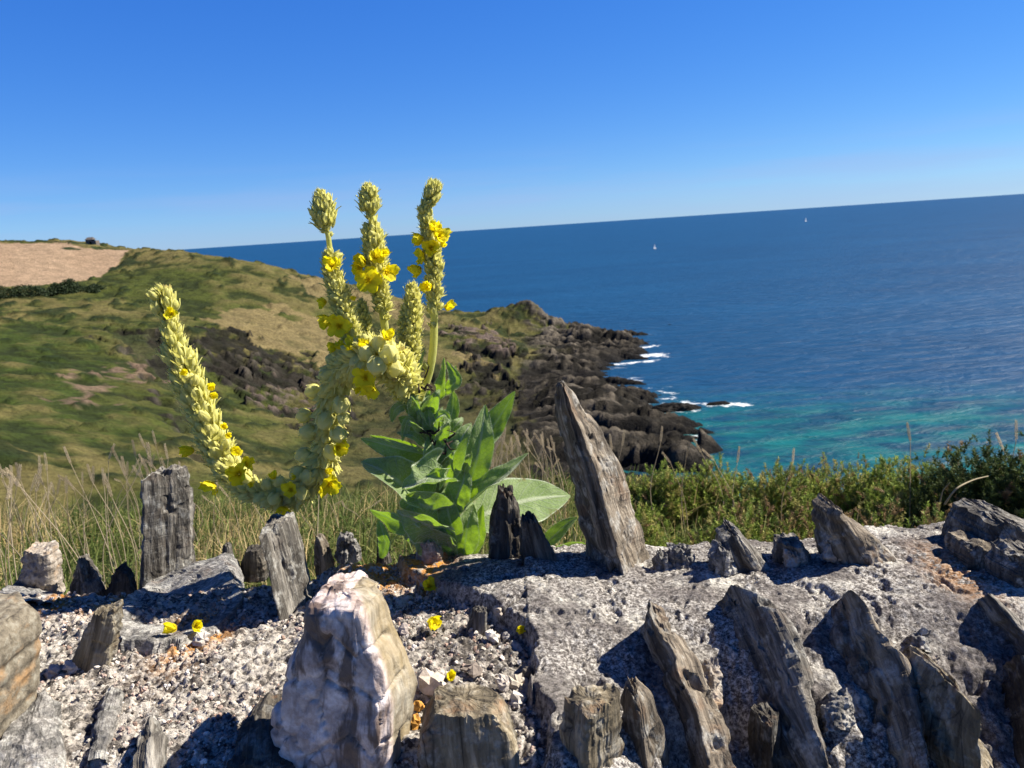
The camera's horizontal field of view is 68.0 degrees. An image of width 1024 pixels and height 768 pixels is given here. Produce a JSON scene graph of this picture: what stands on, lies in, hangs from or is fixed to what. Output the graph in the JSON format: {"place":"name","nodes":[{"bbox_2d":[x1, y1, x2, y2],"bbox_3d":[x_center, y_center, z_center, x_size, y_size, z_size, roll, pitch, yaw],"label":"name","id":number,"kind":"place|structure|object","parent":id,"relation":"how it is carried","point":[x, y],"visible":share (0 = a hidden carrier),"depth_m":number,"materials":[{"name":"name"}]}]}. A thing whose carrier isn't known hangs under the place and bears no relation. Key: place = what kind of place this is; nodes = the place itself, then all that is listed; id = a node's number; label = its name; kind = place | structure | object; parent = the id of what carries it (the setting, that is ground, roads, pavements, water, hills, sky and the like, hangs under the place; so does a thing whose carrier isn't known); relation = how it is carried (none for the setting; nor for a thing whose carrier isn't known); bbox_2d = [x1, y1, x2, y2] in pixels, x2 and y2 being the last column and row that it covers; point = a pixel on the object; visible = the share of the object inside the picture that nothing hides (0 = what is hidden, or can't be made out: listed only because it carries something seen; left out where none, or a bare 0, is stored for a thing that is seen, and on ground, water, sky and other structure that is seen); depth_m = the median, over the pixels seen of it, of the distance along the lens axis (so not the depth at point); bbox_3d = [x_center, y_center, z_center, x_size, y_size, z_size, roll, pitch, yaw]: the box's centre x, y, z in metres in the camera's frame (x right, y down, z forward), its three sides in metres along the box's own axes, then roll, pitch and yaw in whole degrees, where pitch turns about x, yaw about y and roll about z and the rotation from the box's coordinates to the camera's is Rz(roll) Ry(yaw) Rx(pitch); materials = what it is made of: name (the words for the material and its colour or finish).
{"place":"outdoors","nodes":[
{"label":"outdoors","id":0,"kind":"place"},
{"bbox_2d":[0,238,722,523],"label":"headland","id":1,"kind":"structure","parent":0,"point":[83,376],"depth_m":260.40,"materials":[{"name":"green plant"}]},
{"bbox_2d":[0,284,52,298],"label":"hedge","id":2,"kind":"object","parent":1,"relation":"on","point":[13,291],"visible":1,"depth_m":318.89,"materials":[{"name":"green plant"}]},
{"bbox_2d":[44,278,106,295],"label":"hedge","id":3,"kind":"object","parent":1,"relation":"on","point":[63,287],"visible":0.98,"depth_m":332.18,"materials":[{"name":"green plant"}]},
{"bbox_2d":[85,237,99,245],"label":"stone hut","id":4,"kind":"object","parent":1,"relation":"on","point":[90,240],"visible":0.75,"depth_m":432.00,"materials":[{"name":"grey stone"}]},
{"bbox_2d":[0,458,912,594],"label":"ground","id":5,"kind":"structure","parent":0,"point":[329,546],"depth_m":2.57,"materials":[{"name":"green plant"}]},
{"bbox_2d":[0,420,1017,594],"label":"dry grass","id":6,"kind":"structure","parent":5,"relation":"on","point":[12,480],"depth_m":2.00,"materials":[{"name":"plant"}]},
{"bbox_2d":[22,519,1023,767],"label":"stone wall","id":7,"kind":"structure","parent":5,"relation":"on","point":[577,612],"depth_m":0.72,"materials":[{"name":"grey stone"}]},
{"bbox_2d":[0,591,41,739],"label":"block stone","id":8,"kind":"object","parent":7,"relation":"on","point":[20,632],"visible":0.77,"depth_m":0.64,"materials":[{"name":"beige stone"}]},
{"bbox_2d":[0,580,52,609],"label":"grey stone","id":9,"kind":"object","parent":7,"relation":"on","point":[18,586],"visible":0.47,"depth_m":1.05,"materials":[{"name":"grey stone"}]},
{"bbox_2d":[18,540,65,594],"bbox_3d":[-0.707,0.281,1.144,0.056,0.083,0.045,6,11,-2],"label":"rounded stone","id":10,"kind":"object","parent":9,"relation":"on","point":[41,569],"visible":0.94,"depth_m":1.13,"materials":[{"name":"beige stone"}]},
{"bbox_2d":[0,689,65,767],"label":"slate stone","id":11,"kind":"object","parent":7,"relation":"on","point":[32,737],"visible":0.99,"depth_m":0.62,"materials":[{"name":"grey stone"}]},
{"bbox_2d":[43,664,61,677],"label":"pebble","id":12,"kind":"object","parent":7,"relation":"on","point":[53,670],"visible":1,"depth_m":0.72,"materials":[{"name":"grey stone"}]},
{"bbox_2d":[62,659,78,674],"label":"pebble","id":13,"kind":"object","parent":7,"relation":"on","point":[70,667],"visible":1,"depth_m":0.73,"materials":[{"name":"grey stone"}]},
{"bbox_2d":[69,554,105,596],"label":"slate stone","id":14,"kind":"object","parent":7,"relation":"on","point":[87,576],"visible":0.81,"depth_m":1.14,"materials":[{"name":"grey stone"}]},
{"bbox_2d":[72,599,123,671],"bbox_3d":[-0.400,0.252,0.737,0.047,0.095,0.025,16,11,-4],"label":"slate stone","id":15,"kind":"object","parent":7,"relation":"on","point":[99,642],"visible":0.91,"depth_m":0.73,"materials":[{"name":"grey stone"}]},
{"bbox_2d":[87,687,123,763],"bbox_3d":[-0.347,0.295,0.648,0.021,0.024,0.098,-19,19,-14],"label":"slate stone","id":16,"kind":"object","parent":7,"relation":"on","point":[106,722],"visible":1,"depth_m":0.64,"materials":[{"name":"grey stone"}]},
{"bbox_2d":[105,561,136,596],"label":"slate stone","id":17,"kind":"object","parent":7,"relation":"on","point":[123,578],"visible":0.96,"depth_m":1.14,"materials":[{"name":"grey stone"}]},
{"bbox_2d":[133,716,167,767],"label":"slate stone","id":18,"kind":"object","parent":7,"relation":"on","point":[152,744],"visible":1,"depth_m":0.60,"materials":[{"name":"grey stone"}]},
{"bbox_2d":[139,464,195,589],"bbox_3d":[-0.516,0.232,1.133,0.074,0.223,0.066,4,12,-2],"label":"slate stone","id":19,"kind":"object","parent":7,"relation":"on","point":[167,518],"visible":0.81,"depth_m":1.12,"materials":[{"name":"grey stone"}]},
{"bbox_2d":[192,630,209,646],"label":"pebble","id":20,"kind":"object","parent":7,"relation":"on","point":[200,638],"visible":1,"depth_m":0.76,"materials":[{"name":"white stone"}]},
{"bbox_2d":[240,544,268,581],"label":"slate stone","id":21,"kind":"object","parent":7,"relation":"on","point":[254,567],"visible":0.81,"depth_m":1.14,"materials":[{"name":"grey stone"}]},
{"bbox_2d":[21,562,546,767],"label":"gravel","id":22,"kind":"structure","parent":7,"relation":"on","point":[206,702],"depth_m":0.72,"materials":[{"name":"grey gravel"}]},
{"bbox_2d":[120,552,244,654],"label":"flat slab","id":23,"kind":"structure","parent":22,"relation":"on","point":[223,570],"depth_m":0.87,"materials":[{"name":"grey stone"}]},
{"bbox_2d":[162,622,176,633],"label":"fallen flower","id":24,"kind":"object","parent":23,"relation":"on","point":[169,627],"visible":1,"depth_m":0.77,"materials":[{"name":"yellow plant"}]},
{"bbox_2d":[192,620,202,631],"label":"fallen flower","id":25,"kind":"object","parent":23,"relation":"on","point":[197,625],"visible":1,"depth_m":0.78,"materials":[{"name":"yellow plant"}]},
{"bbox_2d":[222,542,233,554],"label":"slate stone","id":26,"kind":"object","parent":23,"relation":"on","point":[227,547],"visible":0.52,"depth_m":1.14,"materials":[{"name":"grey stone"}]},
{"bbox_2d":[226,692,294,767],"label":"slate stone","id":27,"kind":"object","parent":22,"relation":"in","point":[255,747],"visible":0.74,"depth_m":0.60,"materials":[{"name":"grey stone"}]},
{"bbox_2d":[270,570,417,767],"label":"quartz rock","id":28,"kind":"object","parent":22,"relation":"in","point":[350,684],"visible":0.97,"depth_m":0.58,"materials":[{"name":"white stone"}]},
{"bbox_2d":[417,682,520,767],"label":"slate stone","id":29,"kind":"object","parent":22,"relation":"in","point":[470,725],"visible":1,"depth_m":0.57,"materials":[{"name":"grey stone"}]},
{"bbox_2d":[259,512,312,620],"bbox_3d":[-0.249,0.212,0.839,0.036,0.129,0.072,-10,12,1],"label":"slate stone","id":30,"kind":"object","parent":7,"relation":"on","point":[281,541],"visible":0.83,"depth_m":0.83,"materials":[{"name":"grey stone"}]},
{"bbox_2d":[314,533,334,576],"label":"slate stone","id":31,"kind":"object","parent":7,"relation":"on","point":[324,560],"visible":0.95,"depth_m":1.14,"materials":[{"name":"grey stone"}]},
{"bbox_2d":[334,531,361,563],"bbox_3d":[-0.248,0.245,1.145,0.041,0.046,0.029,1,12,-1],"label":"mortar lump","id":32,"kind":"object","parent":7,"relation":"on","point":[348,548],"visible":1,"depth_m":1.14,"materials":[{"name":"grey stone"}]},
{"bbox_2d":[146,175,585,558],"bbox_3d":[-0.173,0.014,0.914,0.529,0.507,0.229,-5,12,-7],"label":"mullein plant","id":33,"kind":"object","parent":7,"relation":"on","point":[448,479],"visible":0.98,"depth_m":0.91,"materials":[{"name":"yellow plant"}]},
{"bbox_2d":[376,538,391,564],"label":"slate stone","id":34,"kind":"object","parent":7,"relation":"on","point":[387,559],"visible":0.46,"depth_m":1.14,"materials":[{"name":"grey stone"}]},
{"bbox_2d":[398,623,409,635],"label":"pebble","id":35,"kind":"object","parent":7,"relation":"on","point":[403,628],"visible":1,"depth_m":0.76,"materials":[{"name":"white stone"}]},
{"bbox_2d":[411,713,420,729],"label":"pebble","id":36,"kind":"object","parent":7,"relation":"on","point":[415,722],"visible":0.96,"depth_m":0.62,"materials":[{"name":"stone"}]},
{"bbox_2d":[413,700,424,711],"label":"pebble","id":37,"kind":"object","parent":7,"relation":"on","point":[419,705],"visible":0.88,"depth_m":0.64,"materials":[{"name":"orange stone"}]},
{"bbox_2d":[422,576,435,590],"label":"fallen flower","id":38,"kind":"object","parent":7,"relation":"on","point":[429,582],"visible":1,"depth_m":0.85,"materials":[{"name":"yellow plant"}]},
{"bbox_2d":[415,539,443,563],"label":"rock","id":39,"kind":"object","parent":7,"relation":"on","point":[432,552],"visible":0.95,"depth_m":0.92,"materials":[{"name":"stone"}]},
{"bbox_2d":[417,667,445,696],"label":"pebble","id":40,"kind":"object","parent":7,"relation":"on","point":[428,681],"visible":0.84,"depth_m":0.66,"materials":[{"name":"beige stone"}]},
{"bbox_2d":[427,615,442,630],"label":"fallen flower","id":41,"kind":"object","parent":7,"relation":"on","point":[434,623],"visible":1,"depth_m":0.75,"materials":[{"name":"yellow plant"}]},
{"bbox_2d":[446,669,455,681],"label":"fallen flower","id":42,"kind":"object","parent":7,"relation":"on","point":[451,674],"visible":1,"depth_m":0.65,"materials":[{"name":"yellow plant"}]},
{"bbox_2d":[462,662,482,677],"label":"pebble","id":43,"kind":"object","parent":7,"relation":"on","point":[473,669],"visible":1,"depth_m":0.68,"materials":[{"name":"beige stone"}]},
{"bbox_2d":[466,605,487,636],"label":"slate stone","id":44,"kind":"object","parent":7,"relation":"on","point":[477,621],"visible":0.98,"depth_m":0.75,"materials":[{"name":"grey stone"}]},
{"bbox_2d":[485,629,499,642],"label":"pebble","id":45,"kind":"object","parent":7,"relation":"on","point":[491,635],"visible":1,"depth_m":0.73,"materials":[{"name":"white stone"}]},
{"bbox_2d":[493,606,502,617],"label":"pebble","id":46,"kind":"object","parent":7,"relation":"on","point":[497,611],"visible":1,"depth_m":0.77,"materials":[{"name":"white stone"}]},
{"bbox_2d":[495,673,509,692],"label":"pebble","id":47,"kind":"object","parent":7,"relation":"on","point":[502,682],"visible":1,"depth_m":0.66,"materials":[{"name":"grey stone"}]},
{"bbox_2d":[488,483,520,559],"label":"slate stone","id":48,"kind":"object","parent":7,"relation":"on","point":[504,528],"visible":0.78,"depth_m":0.88,"materials":[{"name":"grey stone"}]},
{"bbox_2d":[502,631,510,639],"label":"pebble","id":49,"kind":"object","parent":7,"relation":"on","point":[506,635],"visible":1,"depth_m":0.74,"materials":[{"name":"white stone"}]},
{"bbox_2d":[508,673,524,690],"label":"pebble","id":50,"kind":"object","parent":7,"relation":"on","point":[515,681],"visible":1,"depth_m":0.67,"materials":[{"name":"beige stone"}]},
{"bbox_2d":[510,690,526,707],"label":"pebble","id":51,"kind":"object","parent":7,"relation":"on","point":[518,699],"visible":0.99,"depth_m":0.65,"materials":[{"name":"white stone"}]},
{"bbox_2d":[516,625,525,633],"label":"fallen flower","id":52,"kind":"object","parent":7,"relation":"on","point":[520,629],"visible":1,"depth_m":0.74,"materials":[{"name":"yellow plant"}]},
{"bbox_2d":[521,666,532,677],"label":"pebble","id":53,"kind":"object","parent":7,"relation":"on","point":[527,672],"visible":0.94,"depth_m":0.68,"materials":[{"name":"grey stone"}]},
{"bbox_2d":[519,510,557,564],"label":"slate stone","id":54,"kind":"object","parent":7,"relation":"on","point":[534,542],"visible":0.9,"depth_m":0.85,"materials":[{"name":"grey stone"}]},
{"bbox_2d":[559,683,624,767],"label":"slate stone","id":55,"kind":"object","parent":7,"relation":"on","point":[590,730],"visible":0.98,"depth_m":0.57,"materials":[{"name":"grey stone"}]},
{"bbox_2d":[554,380,649,574],"bbox_3d":[0.093,0.120,0.851,0.078,0.262,0.096,-18,11,3],"label":"slate stone","id":56,"kind":"object","parent":7,"relation":"on","point":[610,526],"visible":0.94,"depth_m":0.83,"materials":[{"name":"grey stone"}]},
{"bbox_2d":[621,676,668,767],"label":"slate stone","id":57,"kind":"object","parent":7,"relation":"on","point":[642,726],"visible":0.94,"depth_m":0.60,"materials":[{"name":"grey stone"}]},
{"bbox_2d":[652,548,672,570],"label":"mortar lump","id":58,"kind":"object","parent":7,"relation":"on","point":[660,560],"visible":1,"depth_m":0.84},
{"bbox_2d":[666,542,695,569],"bbox_3d":[0.188,0.194,0.850,0.035,0.031,0.030,-4,12,0],"label":"mortar lump","id":59,"kind":"object","parent":7,"relation":"on","point":[681,556],"visible":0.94,"depth_m":0.84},
{"bbox_2d":[640,601,735,767],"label":"slate stone","id":60,"kind":"object","parent":7,"relation":"on","point":[688,689],"visible":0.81,"depth_m":0.63,"materials":[{"name":"grey stone"}]},
{"bbox_2d":[702,655,722,708],"bbox_3d":[0.173,0.269,0.668,0.022,0.032,0.050,7,48,8],"label":"mortar lump","id":61,"kind":"object","parent":7,"relation":"on","point":[713,674],"visible":0.62,"depth_m":0.66,"materials":[{"name":"stone"}]},
{"bbox_2d":[707,539,737,575],"bbox_3d":[0.227,0.185,0.815,0.036,0.035,0.032,-5,12,0],"label":"mortar lump","id":62,"kind":"object","parent":7,"relation":"on","point":[721,561],"visible":1,"depth_m":0.81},
{"bbox_2d":[715,519,769,573],"bbox_3d":[0.256,0.187,0.837,0.052,0.072,0.049,-28,11,5],"label":"slate stone","id":63,"kind":"object","parent":7,"relation":"on","point":[747,556],"visible":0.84,"depth_m":0.82,"materials":[{"name":"grey stone"}]},
{"bbox_2d":[732,584,758,608],"bbox_3d":[0.228,0.212,0.737,0.031,0.032,0.034,2,14,15],"label":"mortar lump","id":64,"kind":"object","parent":7,"relation":"on","point":[750,587],"visible":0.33,"depth_m":0.74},
{"bbox_2d":[748,701,781,767],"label":"slate stone","id":65,"kind":"object","parent":7,"relation":"on","point":[764,731],"visible":1,"depth_m":0.63,"materials":[{"name":"grey stone"}]},
{"bbox_2d":[717,584,830,767],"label":"slate stone","id":66,"kind":"object","parent":7,"relation":"on","point":[767,634],"visible":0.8,"depth_m":0.66,"materials":[{"name":"grey stone"}]},
{"bbox_2d":[771,532,810,564],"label":"slate stone","id":67,"kind":"object","parent":7,"relation":"on","point":[788,541],"visible":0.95,"depth_m":0.83,"materials":[{"name":"grey stone"}]},
{"bbox_2d":[782,548,801,567],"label":"mortar lump","id":68,"kind":"object","parent":7,"relation":"on","point":[792,559],"visible":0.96,"depth_m":0.82,"materials":[{"name":"stone"}]},
{"bbox_2d":[818,532,840,562],"bbox_3d":[0.344,0.174,0.815,0.030,0.031,0.027,-5,12,0],"label":"mortar lump","id":69,"kind":"object","parent":7,"relation":"on","point":[826,554],"visible":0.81,"depth_m":0.81,"materials":[{"name":"stone"}]},
{"bbox_2d":[817,688,855,739],"bbox_3d":[0.274,0.281,0.644,0.031,0.047,0.041,10,52,11],"label":"mortar lump","id":70,"kind":"object","parent":7,"relation":"on","point":[837,710],"visible":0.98,"depth_m":0.63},
{"bbox_2d":[811,493,895,565],"bbox_3d":[0.363,0.166,0.822,0.068,0.101,0.059,-28,11,5],"label":"slate stone","id":71,"kind":"object","parent":7,"relation":"on","point":[853,542],"visible":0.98,"depth_m":0.80,"materials":[{"name":"grey stone"}]},
{"bbox_2d":[828,590,928,767],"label":"slate stone","id":72,"kind":"object","parent":7,"relation":"on","point":[879,668],"visible":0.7,"depth_m":0.65,"materials":[{"name":"grey stone"}]},
{"bbox_2d":[902,627,931,657],"bbox_3d":[0.364,0.237,0.685,0.023,0.037,0.028,14,47,13],"label":"mortar lump","id":73,"kind":"object","parent":7,"relation":"on","point":[920,639],"visible":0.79,"depth_m":0.68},
{"bbox_2d":[931,655,939,664],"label":"mortar lump","id":74,"kind":"object","parent":7,"relation":"on","point":[935,658],"visible":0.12,"depth_m":0.66,"materials":[{"name":"stone"}]},
{"bbox_2d":[908,645,993,767],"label":"slate stone","id":75,"kind":"object","parent":7,"relation":"on","point":[951,714],"visible":0.73,"depth_m":0.61,"materials":[{"name":"grey stone"}]},
{"bbox_2d":[944,530,991,569],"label":"ledge stone","id":76,"kind":"object","parent":7,"relation":"on","point":[969,550],"visible":0.56,"depth_m":0.79,"materials":[{"name":"grey stone"}]},
{"bbox_2d":[940,497,1023,542],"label":"boulder","id":77,"kind":"object","parent":7,"relation":"on","point":[983,519],"visible":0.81,"depth_m":0.82,"materials":[{"name":"grey stone"}]},
{"bbox_2d":[977,593,1023,654],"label":"slate stone","id":78,"kind":"object","parent":7,"relation":"on","point":[1004,618],"visible":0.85,"depth_m":0.69,"materials":[{"name":"grey stone"}]},
{"bbox_2d":[984,538,1023,587],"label":"ledge stone","id":79,"kind":"object","parent":7,"relation":"on","point":[1004,559],"visible":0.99,"depth_m":0.75,"materials":[{"name":"grey stone"}]},
{"bbox_2d":[1001,654,1023,767],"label":"slate stone","id":80,"kind":"object","parent":7,"relation":"on","point":[1012,684],"visible":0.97,"depth_m":0.65,"materials":[{"name":"grey stone"}]},
{"bbox_2d":[630,475,679,546],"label":"gorse bush","id":81,"kind":"object","parent":5,"relation":"on","point":[647,523],"visible":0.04,"depth_m":1.89,"materials":[{"name":"green plant"}]},
{"bbox_2d":[627,457,707,542],"bbox_3d":[0.487,0.428,2.602,0.397,0.338,0.317,-4,12,0],"label":"gorse bush","id":82,"kind":"object","parent":5,"relation":"on","point":[661,493],"visible":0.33,"depth_m":2.55,"materials":[{"name":"green plant"}]},
{"bbox_2d":[661,452,744,530],"bbox_3d":[0.677,0.428,2.652,0.438,0.355,0.339,-8,12,-20],"label":"gorse bush","id":83,"kind":"object","parent":5,"relation":"on","point":[706,492],"visible":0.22,"depth_m":2.61,"materials":[{"name":"green plant"}]},
{"bbox_2d":[679,484,779,544],"bbox_3d":[0.541,0.436,1.813,0.361,0.373,0.286,-4,12,0],"label":"gorse bush","id":84,"kind":"object","parent":5,"relation":"on","point":[708,527],"visible":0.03,"depth_m":1.80,"materials":[{"name":"green plant"}]},
{"bbox_2d":[717,456,819,537],"bbox_3d":[0.838,0.416,2.514,0.400,0.388,0.337,-4,12,0],"label":"gorse bush","id":85,"kind":"object","parent":5,"relation":"on","point":[772,490],"visible":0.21,"depth_m":2.46,"materials":[{"name":"green plant"}]},
{"bbox_2d":[760,489,815,541],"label":"gorse bush","id":86,"kind":"object","parent":5,"relation":"on","point":[804,526],"visible":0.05,"depth_m":1.79,"materials":[{"name":"green plant"}]},
{"bbox_2d":[782,452,861,519],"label":"gorse bush","id":87,"kind":"object","parent":5,"relation":"on","point":[822,483],"visible":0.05,"depth_m":2.63,"materials":[{"name":"green plant"}]},
{"bbox_2d":[810,452,918,524],"bbox_3d":[1.167,0.405,2.480,0.388,0.389,0.336,-4,12,0],"label":"gorse bush","id":88,"kind":"object","parent":5,"relation":"on","point":[872,478],"visible":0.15,"depth_m":2.45,"materials":[{"name":"green plant"}]},
{"bbox_2d":[844,486,905,526],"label":"gorse bush","id":89,"kind":"object","parent":5,"relation":"on","point":[874,521],"visible":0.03,"depth_m":1.69,"materials":[{"name":"green plant"}]},
{"bbox_2d":[848,442,961,527],"bbox_3d":[1.206,0.390,2.229,0.392,0.443,0.340,-4,12,0],"label":"gorse bush","id":90,"kind":"object","parent":5,"relation":"on","point":[895,491],"visible":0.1,"depth_m":2.22,"materials":[{"name":"green plant"}]},
{"bbox_2d":[897,501,951,527],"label":"gorse bush","id":91,"kind":"object","parent":5,"relation":"on","point":[929,520],"visible":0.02,"depth_m":1.56,"materials":[{"name":"green plant"}]},
{"bbox_2d":[898,429,1018,527],"bbox_3d":[1.243,0.349,2.089,0.446,0.490,0.345,-4,12,0],"label":"gorse bush","id":92,"kind":"object","parent":5,"relation":"on","point":[944,477],"visible":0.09,"depth_m":2.05,"materials":[{"name":"green plant"}]},
{"bbox_2d":[942,429,1023,518],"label":"gorse bush","id":93,"kind":"object","parent":5,"relation":"on","point":[1007,481],"visible":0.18,"depth_m":1.92,"materials":[{"name":"green plant"}]},
{"bbox_2d":[939,476,988,504],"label":"bare twig","id":94,"kind":"object","parent":93,"relation":"attached to","point":[950,495],"visible":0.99,"depth_m":1.73,"materials":[{"name":"beige wood"}]},
{"bbox_2d":[1002,460,1023,518],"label":"gorse bush","id":95,"kind":"object","parent":5,"relation":"on","point":[1020,513],"visible":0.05,"depth_m":1.86,"materials":[{"name":"green plant"}]},
{"bbox_2d":[0,0,1023,249],"label":"sky","id":96,"kind":"structure","parent":0,"point":[156,124],"materials":[{"name":"blue"}]},
{"bbox_2d":[183,194,1023,497],"bbox_3d":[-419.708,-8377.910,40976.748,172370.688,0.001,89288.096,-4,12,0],"label":"sea","id":97,"kind":"structure","parent":0,"point":[845,334],"depth_m":484.09,"materials":[{"name":"liquid"}]},
{"bbox_2d":[652,402,701,412],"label":"sea rock","id":98,"kind":"object","parent":97,"relation":"in","point":[670,407],"visible":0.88,"depth_m":239.13,"materials":[{"name":"grey stone"}]},
{"bbox_2d":[706,401,730,405],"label":"sea rock","id":99,"kind":"object","parent":97,"relation":"in","point":[718,403],"visible":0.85,"depth_m":243.33,"materials":[{"name":"black stone"}]}
]}

